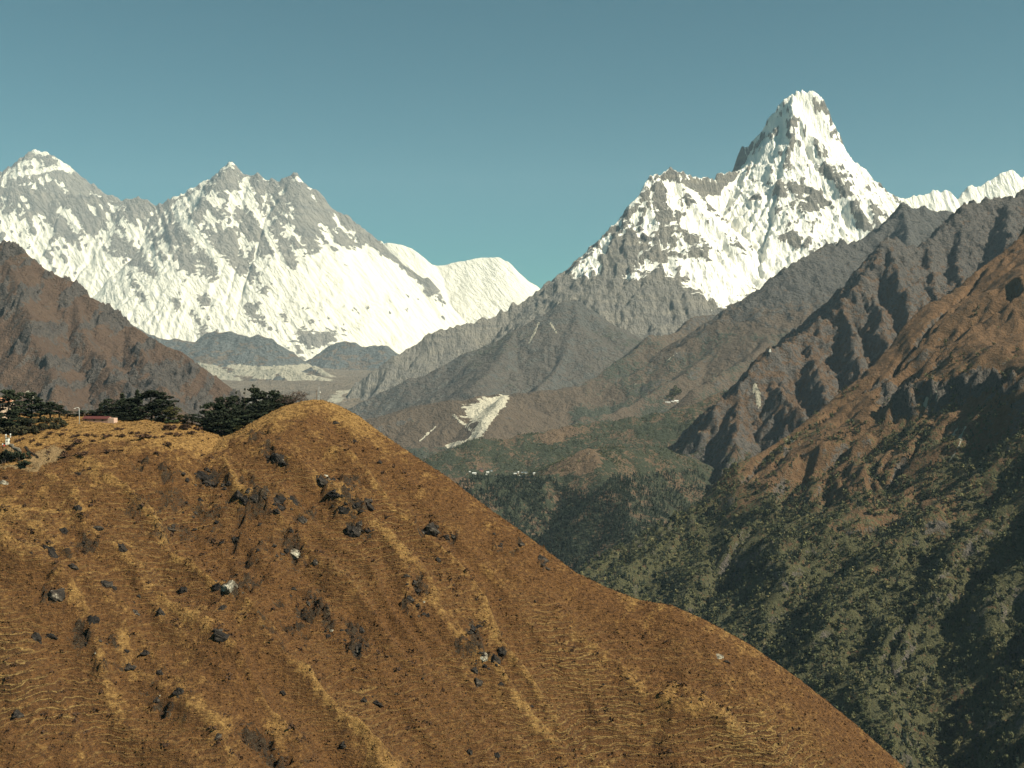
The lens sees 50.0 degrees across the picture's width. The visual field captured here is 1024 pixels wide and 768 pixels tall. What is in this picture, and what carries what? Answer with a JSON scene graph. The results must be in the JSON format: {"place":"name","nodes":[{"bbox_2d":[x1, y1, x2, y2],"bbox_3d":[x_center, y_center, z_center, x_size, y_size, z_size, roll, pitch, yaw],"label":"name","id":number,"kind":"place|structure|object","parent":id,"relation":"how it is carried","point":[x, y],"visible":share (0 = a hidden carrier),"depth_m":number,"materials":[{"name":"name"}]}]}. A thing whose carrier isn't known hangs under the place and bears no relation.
{"place":"outdoors","nodes":[
{"label":"outdoors","id":0,"kind":"place"},
{"bbox_2d":[0,240,250,432],"bbox_3d":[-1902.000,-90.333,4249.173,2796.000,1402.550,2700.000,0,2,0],"label":"brown mountain","id":1,"kind":"structure","parent":0,"point":[67,343],"depth_m":4194.77,"materials":[{"name":"stone"}]},
{"bbox_2d":[130,323,398,380],"bbox_3d":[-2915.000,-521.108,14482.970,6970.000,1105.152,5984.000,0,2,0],"label":"grey hills","id":2,"kind":"structure","parent":0,"point":[229,355],"depth_m":14125.45,"materials":[{"name":"stone"}]},
{"bbox_2d":[0,149,539,360],"bbox_3d":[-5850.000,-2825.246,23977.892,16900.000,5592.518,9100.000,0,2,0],"label":"snow mountain","id":3,"kind":"structure","parent":0,"point":[293,262],"depth_m":22662.38,"materials":[{"name":"snow"}]},
{"bbox_2d":[221,368,373,419],"bbox_3d":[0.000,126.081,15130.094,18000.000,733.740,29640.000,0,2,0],"label":"valley floor","id":4,"kind":"structure","parent":0,"point":[338,390],"depth_m":11293.58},
{"bbox_2d":[0,399,904,767],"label":"grassy hill","id":5,"kind":"structure","parent":0,"point":[514,624],"depth_m":419.61,"materials":[{"name":"brown plant"}]},
{"bbox_2d":[0,413,6,427],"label":"pine tree","id":6,"kind":"object","parent":5,"relation":"on","point":[1,416],"visible":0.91,"depth_m":469.79,"materials":[{"name":"green plant"}]},
{"bbox_2d":[0,397,13,418],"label":"house","id":7,"kind":"structure","parent":5,"relation":"on","point":[3,411],"depth_m":497.99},
{"bbox_2d":[0,449,15,463],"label":"shrub","id":8,"kind":"object","parent":5,"relation":"on","point":[6,454],"visible":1,"depth_m":436.58,"materials":[{"name":"green plant"}]},
{"bbox_2d":[0,425,16,433],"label":"shrub","id":9,"kind":"object","parent":5,"relation":"on","point":[6,430],"visible":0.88,"depth_m":468.11,"materials":[{"name":"green plant"}]},
{"bbox_2d":[0,409,24,425],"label":"pine tree","id":10,"kind":"object","parent":5,"relation":"on","point":[12,413],"visible":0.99,"depth_m":471.73,"materials":[{"name":"green plant"}]},
{"bbox_2d":[0,389,27,424],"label":"pine tree","id":11,"kind":"object","parent":5,"relation":"on","point":[10,394],"visible":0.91,"depth_m":478.16,"materials":[{"name":"green plant"}]},
{"bbox_2d":[10,709,23,720],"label":"rock","id":12,"kind":"object","parent":5,"relation":"on","point":[16,713],"visible":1,"depth_m":345.68,"materials":[{"name":"stone"}]},
{"bbox_2d":[7,419,26,427],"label":"shrub","id":13,"kind":"object","parent":5,"relation":"on","point":[22,423],"visible":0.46,"depth_m":478.50,"materials":[{"name":"green plant"}]},
{"bbox_2d":[11,426,30,434],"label":"shrub","id":14,"kind":"object","parent":5,"relation":"on","point":[22,430],"visible":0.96,"depth_m":467.33,"materials":[{"name":"green plant"}]},
{"bbox_2d":[11,451,31,460],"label":"shrub","id":15,"kind":"object","parent":5,"relation":"on","point":[18,454],"visible":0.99,"depth_m":438.25,"materials":[{"name":"green plant"}]},
{"bbox_2d":[17,460,31,465],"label":"shrub","id":16,"kind":"object","parent":5,"relation":"on","point":[24,462],"visible":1,"depth_m":434.92,"materials":[{"name":"green plant"}]},
{"bbox_2d":[26,417,38,426],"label":"shrub","id":17,"kind":"object","parent":5,"relation":"on","point":[32,420],"visible":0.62,"depth_m":484.33,"materials":[{"name":"green plant"}]},
{"bbox_2d":[20,392,45,417],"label":"pine tree","id":18,"kind":"object","parent":5,"relation":"on","point":[29,396],"visible":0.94,"depth_m":485.57,"materials":[{"name":"green plant"}]},
{"bbox_2d":[27,424,39,433],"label":"shrub","id":19,"kind":"object","parent":5,"relation":"on","point":[33,429],"visible":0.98,"depth_m":469.37,"materials":[{"name":"green plant"}]},
{"bbox_2d":[31,632,41,643],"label":"rock","id":20,"kind":"object","parent":5,"relation":"on","point":[35,636],"visible":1,"depth_m":371.06,"materials":[{"name":"stone"}]},
{"bbox_2d":[34,403,52,416],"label":"pine tree","id":21,"kind":"object","parent":5,"relation":"on","point":[42,406],"visible":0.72,"depth_m":491.80,"materials":[{"name":"green plant"}]},
{"bbox_2d":[36,423,51,430],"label":"shrub","id":22,"kind":"object","parent":5,"relation":"on","point":[43,426],"visible":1,"depth_m":472.26,"materials":[{"name":"green plant"}]},
{"bbox_2d":[38,416,54,422],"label":"shrub","id":23,"kind":"object","parent":5,"relation":"on","point":[42,419],"visible":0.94,"depth_m":488.24,"materials":[{"name":"green plant"}]},
{"bbox_2d":[46,633,57,639],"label":"rock","id":24,"kind":"object","parent":5,"relation":"on","point":[51,635],"visible":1,"depth_m":373.45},
{"bbox_2d":[45,401,61,417],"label":"pine tree","id":25,"kind":"object","parent":5,"relation":"on","point":[53,405],"visible":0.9,"depth_m":495.37,"materials":[{"name":"green plant"}]},
{"bbox_2d":[48,547,58,557],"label":"rock","id":26,"kind":"object","parent":5,"relation":"on","point":[52,552],"visible":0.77,"depth_m":396.65,"materials":[{"name":"stone"}]},
{"bbox_2d":[47,421,60,428],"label":"shrub","id":27,"kind":"object","parent":5,"relation":"on","point":[53,425],"visible":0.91,"depth_m":476.01,"materials":[{"name":"green plant"}]},
{"bbox_2d":[48,588,64,600],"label":"rock","id":28,"kind":"object","parent":5,"relation":"on","point":[57,595],"visible":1,"depth_m":382.71,"materials":[{"name":"stone"}]},
{"bbox_2d":[53,405,66,416],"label":"pine tree","id":29,"kind":"object","parent":5,"relation":"on","point":[58,407],"visible":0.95,"depth_m":500.37,"materials":[{"name":"green plant"}]},
{"bbox_2d":[54,420,67,427],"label":"shrub","id":30,"kind":"object","parent":5,"relation":"on","point":[62,423],"visible":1,"depth_m":479.43,"materials":[{"name":"green plant"}]},
{"bbox_2d":[58,411,75,418],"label":"pine tree","id":31,"kind":"object","parent":5,"relation":"on","point":[67,415],"visible":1,"depth_m":501.98,"materials":[{"name":"green plant"}]},
{"bbox_2d":[68,563,78,569],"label":"rock","id":32,"kind":"object","parent":5,"relation":"on","point":[73,566],"visible":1,"depth_m":393.19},
{"bbox_2d":[72,410,97,416],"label":"juniper tree","id":33,"kind":"object","parent":5,"relation":"on","point":[84,413],"visible":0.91,"depth_m":513.04,"materials":[{"name":"green plant"}]},
{"bbox_2d":[87,615,99,623],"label":"rock","id":34,"kind":"object","parent":5,"relation":"on","point":[93,619],"visible":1,"depth_m":379.48,"materials":[{"name":"stone"}]},
{"bbox_2d":[82,416,117,422],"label":"shed","id":35,"kind":"structure","parent":5,"relation":"on","point":[106,419],"depth_m":494.65,"materials":[{"name":"red paint"}]},
{"bbox_2d":[101,580,112,587],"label":"rock","id":36,"kind":"object","parent":5,"relation":"on","point":[105,584],"visible":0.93,"depth_m":393.80,"materials":[{"name":"stone"}]},
{"bbox_2d":[100,399,127,417],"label":"juniper tree","id":37,"kind":"object","parent":5,"relation":"on","point":[117,402],"visible":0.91,"depth_m":510.32,"materials":[{"name":"green plant"}]},
{"bbox_2d":[105,409,128,418],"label":"juniper tree","id":38,"kind":"object","parent":5,"relation":"on","point":[117,415],"visible":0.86,"depth_m":508.68,"materials":[{"name":"green plant"}]},
{"bbox_2d":[114,393,128,416],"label":"fir tree","id":39,"kind":"object","parent":5,"relation":"on","point":[122,395],"visible":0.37,"depth_m":519.68,"materials":[{"name":"green plant"}]},
{"bbox_2d":[118,543,127,551],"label":"rock","id":40,"kind":"object","parent":5,"relation":"on","point":[122,547],"visible":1,"depth_m":407.41,"materials":[{"name":"stone"}]},
{"bbox_2d":[120,398,137,416],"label":"pine tree","id":41,"kind":"object","parent":5,"relation":"on","point":[131,404],"visible":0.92,"depth_m":512.11,"materials":[{"name":"green plant"}]},
{"bbox_2d":[118,414,141,420],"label":"juniper tree","id":42,"kind":"object","parent":5,"relation":"on","point":[130,418],"visible":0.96,"depth_m":506.85,"materials":[{"name":"green plant"}]},
{"bbox_2d":[124,662,136,670],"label":"rock","id":43,"kind":"object","parent":5,"relation":"on","point":[129,667],"visible":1,"depth_m":372.70,"materials":[{"name":"stone"}]},
{"bbox_2d":[128,389,146,416],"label":"fir tree","id":44,"kind":"object","parent":5,"relation":"on","point":[139,403],"visible":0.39,"depth_m":519.73,"materials":[{"name":"green plant"}]},
{"bbox_2d":[133,434,151,437],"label":"shrub","id":45,"kind":"object","parent":5,"relation":"on","point":[143,435],"visible":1,"depth_m":461.60,"materials":[{"name":"brown plant"}]},
{"bbox_2d":[128,406,158,419],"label":"juniper tree","id":46,"kind":"object","parent":5,"relation":"on","point":[142,409],"visible":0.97,"depth_m":508.14,"materials":[{"name":"green plant"}]},
{"bbox_2d":[133,390,170,419],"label":"pine tree","id":47,"kind":"object","parent":5,"relation":"on","point":[150,394],"visible":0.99,"depth_m":511.44,"materials":[{"name":"green plant"}]},
{"bbox_2d":[150,408,171,421],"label":"juniper tree","id":48,"kind":"object","parent":5,"relation":"on","point":[160,415],"visible":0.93,"depth_m":509.97,"materials":[{"name":"green plant"}]},
{"bbox_2d":[156,607,165,615],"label":"rock","id":49,"kind":"object","parent":5,"relation":"on","point":[159,611],"visible":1,"depth_m":392.93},
{"bbox_2d":[145,392,179,418],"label":"pine tree","id":50,"kind":"object","parent":5,"relation":"on","point":[163,396],"visible":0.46,"depth_m":518.57,"materials":[{"name":"green plant"}]},
{"bbox_2d":[162,424,177,429],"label":"shrub","id":51,"kind":"object","parent":5,"relation":"on","point":[171,427],"visible":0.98,"depth_m":483.95,"materials":[{"name":"brown plant"}]},
{"bbox_2d":[164,419,179,423],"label":"shrub","id":52,"kind":"object","parent":5,"relation":"on","point":[171,421],"visible":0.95,"depth_m":506.78,"materials":[{"name":"green plant"}]},
{"bbox_2d":[163,406,183,420],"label":"tree","id":53,"kind":"object","parent":5,"relation":"on","point":[173,413],"visible":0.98,"depth_m":510.01,"materials":[{"name":"green plant"}]},
{"bbox_2d":[172,687,183,694],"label":"rock","id":54,"kind":"object","parent":5,"relation":"on","point":[178,691],"visible":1,"depth_m":364.39,"materials":[{"name":"stone"}]},
{"bbox_2d":[179,586,187,593],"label":"rock","id":55,"kind":"object","parent":5,"relation":"on","point":[182,590],"visible":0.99,"depth_m":404.00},
{"bbox_2d":[178,424,191,429],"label":"shrub","id":56,"kind":"object","parent":5,"relation":"on","point":[184,426],"visible":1,"depth_m":489.63,"materials":[{"name":"green plant"}]},
{"bbox_2d":[180,414,202,423],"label":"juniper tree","id":57,"kind":"object","parent":5,"relation":"on","point":[192,418],"visible":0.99,"depth_m":503.42,"materials":[{"name":"green plant"}]},
{"bbox_2d":[197,416,209,426],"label":"round bush","id":58,"kind":"object","parent":5,"relation":"on","point":[202,419],"visible":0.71,"depth_m":504.64,"materials":[{"name":"green plant"}]},
{"bbox_2d":[195,471,212,481],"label":"rock","id":59,"kind":"object","parent":5,"relation":"on","point":[202,475],"visible":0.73,"depth_m":456.32,"materials":[{"name":"stone"}]},
{"bbox_2d":[201,479,215,486],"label":"rock","id":60,"kind":"object","parent":5,"relation":"on","point":[209,483],"visible":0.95,"depth_m":454.92,"materials":[{"name":"stone"}]},
{"bbox_2d":[201,420,218,429],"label":"juniper tree","id":61,"kind":"object","parent":5,"relation":"on","point":[206,426],"visible":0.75,"depth_m":502.03,"materials":[{"name":"green plant"}]},
{"bbox_2d":[199,402,225,421],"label":"juniper tree","id":62,"kind":"object","parent":5,"relation":"on","point":[217,407],"visible":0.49,"depth_m":509.96,"materials":[{"name":"green plant"}]},
{"bbox_2d":[212,583,220,590],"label":"rock","id":63,"kind":"object","parent":5,"relation":"on","point":[216,586],"visible":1,"depth_m":402.94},
{"bbox_2d":[205,410,228,431],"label":"juniper tree","id":64,"kind":"object","parent":5,"relation":"on","point":[212,417],"visible":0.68,"depth_m":503.62,"materials":[{"name":"green plant"}]},
{"bbox_2d":[207,421,229,434],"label":"juniper tree","id":65,"kind":"object","parent":5,"relation":"on","point":[216,424],"visible":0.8,"depth_m":500.17,"materials":[{"name":"green plant"}]},
{"bbox_2d":[214,630,229,641],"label":"rock","id":66,"kind":"object","parent":5,"relation":"on","point":[219,636],"visible":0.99,"depth_m":383.19,"materials":[{"name":"stone"}]},
{"bbox_2d":[212,396,236,430],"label":"juniper tree","id":67,"kind":"object","parent":5,"relation":"on","point":[227,399],"visible":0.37,"depth_m":514.65,"materials":[{"name":"green plant"}]},
{"bbox_2d":[217,428,237,434],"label":"juniper tree","id":68,"kind":"object","parent":5,"relation":"on","point":[230,430],"visible":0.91,"depth_m":498.47,"materials":[{"name":"green plant"}]},
{"bbox_2d":[221,580,237,592],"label":"rock","id":69,"kind":"object","parent":5,"relation":"on","point":[229,586],"visible":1,"depth_m":401.77,"materials":[{"name":"stone"}]},
{"bbox_2d":[218,408,241,428],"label":"juniper tree","id":70,"kind":"object","parent":5,"relation":"on","point":[230,415],"visible":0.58,"depth_m":505.67,"materials":[{"name":"green plant"}]},
{"bbox_2d":[220,418,247,430],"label":"juniper tree","id":71,"kind":"object","parent":5,"relation":"on","point":[226,425],"visible":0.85,"depth_m":499.97,"materials":[{"name":"green plant"}]},
{"bbox_2d":[225,395,249,414],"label":"juniper tree","id":72,"kind":"object","parent":5,"relation":"on","point":[241,403],"visible":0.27,"depth_m":518.47,"materials":[{"name":"green plant"}]},
{"bbox_2d":[233,490,242,499],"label":"rock","id":73,"kind":"object","parent":5,"relation":"on","point":[238,495],"visible":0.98,"depth_m":447.68,"materials":[{"name":"stone"}]},
{"bbox_2d":[231,406,258,424],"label":"juniper tree","id":74,"kind":"object","parent":5,"relation":"on","point":[243,410],"visible":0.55,"depth_m":508.09,"materials":[{"name":"green plant"}]},
{"bbox_2d":[240,495,249,505],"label":"rock","id":75,"kind":"object","parent":5,"relation":"on","point":[244,500],"visible":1,"depth_m":445.60,"materials":[{"name":"stone"}]},
{"bbox_2d":[234,414,258,423],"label":"juniper tree","id":76,"kind":"object","parent":5,"relation":"on","point":[246,416],"visible":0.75,"depth_m":502.49,"materials":[{"name":"green plant"}]},
{"bbox_2d":[249,494,258,502],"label":"rock","id":77,"kind":"object","parent":5,"relation":"on","point":[255,497],"visible":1,"depth_m":445.62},
{"bbox_2d":[242,403,271,418],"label":"juniper tree","id":78,"kind":"object","parent":5,"relation":"on","point":[259,405],"visible":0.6,"depth_m":512.13,"materials":[{"name":"green plant"}]},
{"bbox_2d":[246,387,268,412],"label":"pine tree","id":79,"kind":"object","parent":5,"relation":"on","point":[257,392],"visible":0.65,"depth_m":520.06,"materials":[{"name":"green plant"}]},
{"bbox_2d":[252,393,275,417],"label":"juniper tree","id":80,"kind":"object","parent":5,"relation":"on","point":[264,397],"visible":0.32,"depth_m":522.59,"materials":[{"name":"green plant"}]},
{"bbox_2d":[255,404,278,412],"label":"juniper tree","id":81,"kind":"object","parent":5,"relation":"on","point":[265,411],"visible":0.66,"depth_m":513.01,"materials":[{"name":"green plant"}]},
{"bbox_2d":[267,389,282,407],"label":"juniper tree","id":82,"kind":"object","parent":5,"relation":"on","point":[274,394],"visible":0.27,"depth_m":524.20,"materials":[{"name":"green plant"}]},
{"bbox_2d":[270,402,288,410],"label":"juniper tree","id":83,"kind":"object","parent":5,"relation":"on","point":[277,405],"visible":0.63,"depth_m":516.33,"materials":[{"name":"green plant"}]},
{"bbox_2d":[275,494,285,504],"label":"rock","id":84,"kind":"object","parent":5,"relation":"on","point":[281,499],"visible":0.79,"depth_m":449.51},
{"bbox_2d":[274,396,292,407],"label":"juniper tree","id":85,"kind":"object","parent":5,"relation":"on","point":[281,400],"visible":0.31,"depth_m":523.73,"materials":[{"name":"green plant"}]},
{"bbox_2d":[277,390,307,403],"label":"bare tree","id":86,"kind":"object","parent":5,"relation":"on","point":[294,398],"visible":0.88,"depth_m":520.12,"materials":[{"name":"grey plant"}]},
{"bbox_2d":[290,549,299,558],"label":"rock","id":87,"kind":"object","parent":5,"relation":"on","point":[295,553],"visible":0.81,"depth_m":434.65,"materials":[{"name":"stone"}]},
{"bbox_2d":[296,515,307,523],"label":"rock","id":88,"kind":"object","parent":5,"relation":"on","point":[302,519],"visible":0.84,"depth_m":446.71,"materials":[{"name":"stone"}]},
{"bbox_2d":[316,476,326,485],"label":"rock","id":89,"kind":"object","parent":5,"relation":"on","point":[321,479],"visible":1,"depth_m":463.50,"materials":[{"name":"stone"}]},
{"bbox_2d":[327,489,335,497],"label":"rock","id":90,"kind":"object","parent":5,"relation":"on","point":[331,493],"visible":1,"depth_m":458.81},
{"bbox_2d":[338,506,348,514],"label":"rock","id":91,"kind":"object","parent":5,"relation":"on","point":[343,510],"visible":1,"depth_m":453.57,"materials":[{"name":"stone"}]},
{"bbox_2d":[345,525,360,537],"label":"rock","id":92,"kind":"object","parent":5,"relation":"on","point":[351,531],"visible":1,"depth_m":448.37,"materials":[{"name":"stone"}]},
{"bbox_2d":[423,522,439,536],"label":"rock","id":93,"kind":"object","parent":5,"relation":"on","point":[431,529],"visible":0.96,"depth_m":464.24,"materials":[{"name":"stone"}]},
{"bbox_2d":[0,401,872,767],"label":"heather","id":94,"kind":"object","parent":5,"relation":"on","point":[308,621],"visible":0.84,"depth_m":412.92,"materials":[{"name":"brown plant"}]},
{"bbox_2d":[474,678,482,686],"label":"rock","id":95,"kind":"object","parent":5,"relation":"on","point":[478,682],"visible":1,"depth_m":414.69,"materials":[{"name":"stone"}]},
{"bbox_2d":[491,653,500,663],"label":"rock","id":96,"kind":"object","parent":5,"relation":"on","point":[494,657],"visible":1,"depth_m":420.88,"materials":[{"name":"stone"}]},
{"bbox_2d":[498,648,506,655],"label":"rock","id":97,"kind":"object","parent":5,"relation":"on","point":[502,651],"visible":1,"depth_m":427.44,"materials":[{"name":"stone"}]},
{"bbox_2d":[348,300,643,418],"bbox_3d":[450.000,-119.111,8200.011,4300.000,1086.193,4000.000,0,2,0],"label":"pyramid hill","id":98,"kind":"structure","parent":0,"point":[571,343],"depth_m":8201.99,"materials":[{"name":"stone"}]},
{"bbox_2d":[0,0,1023,288],"label":"sky","id":99,"kind":"structure","parent":0,"point":[517,132],"materials":[{"name":"blue"}]},
{"bbox_2d":[419,390,727,571],"bbox_3d":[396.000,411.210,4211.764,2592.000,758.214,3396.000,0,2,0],"label":"wooded spur","id":100,"kind":"structure","parent":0,"point":[594,470],"depth_m":3926.98,"materials":[{"name":"plant"}]},
{"bbox_2d":[423,411,715,509],"bbox_3d":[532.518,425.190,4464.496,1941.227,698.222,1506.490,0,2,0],"label":"shrub woods","id":101,"kind":"object","parent":100,"relation":"on","point":[555,462],"visible":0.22,"depth_m":4794.51,"materials":[{"name":"green plant"}]},
{"bbox_2d":[456,468,706,571],"bbox_3d":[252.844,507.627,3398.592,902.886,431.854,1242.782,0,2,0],"label":"spruce forest","id":102,"kind":"object","parent":100,"relation":"on","point":[572,511],"visible":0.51,"depth_m":3480.09,"materials":[{"name":"green plant"}]},
{"bbox_2d":[346,90,905,400],"bbox_3d":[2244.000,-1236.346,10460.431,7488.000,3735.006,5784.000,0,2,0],"label":"snow peak","id":103,"kind":"structure","parent":0,"point":[671,251],"depth_m":10348.62,"materials":[{"name":"snow"}]},
{"bbox_2d":[365,203,953,457],"bbox_3d":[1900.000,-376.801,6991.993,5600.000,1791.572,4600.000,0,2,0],"label":"dark ridge","id":104,"kind":"structure","parent":0,"point":[695,359],"depth_m":6540.10,"materials":[{"name":"stone"}]},
{"bbox_2d":[577,227,1023,767],"bbox_3d":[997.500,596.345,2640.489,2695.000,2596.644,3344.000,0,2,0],"label":"mountainside","id":105,"kind":"structure","parent":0,"point":[913,354],"depth_m":2501.74,"materials":[{"name":"plant"}]},
{"bbox_2d":[577,305,1023,767],"bbox_3d":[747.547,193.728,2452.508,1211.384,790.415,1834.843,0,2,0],"label":"woods","id":106,"kind":"object","parent":105,"relation":"on","point":[926,761],"visible":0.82,"depth_m":2304.79,"materials":[{"name":"green plant"}]},
{"bbox_2d":[666,189,1023,489],"bbox_3d":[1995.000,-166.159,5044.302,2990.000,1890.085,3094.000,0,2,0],"label":"rocky ridge","id":107,"kind":"structure","parent":0,"point":[840,339],"depth_m":4765.72,"materials":[{"name":"stone"}]},
{"bbox_2d":[897,170,1023,212],"bbox_3d":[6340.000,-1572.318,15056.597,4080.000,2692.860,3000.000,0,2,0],"label":"snow ridge","id":108,"kind":"structure","parent":0,"point":[1006,184],"depth_m":14833.81,"materials":[{"name":"snow"}]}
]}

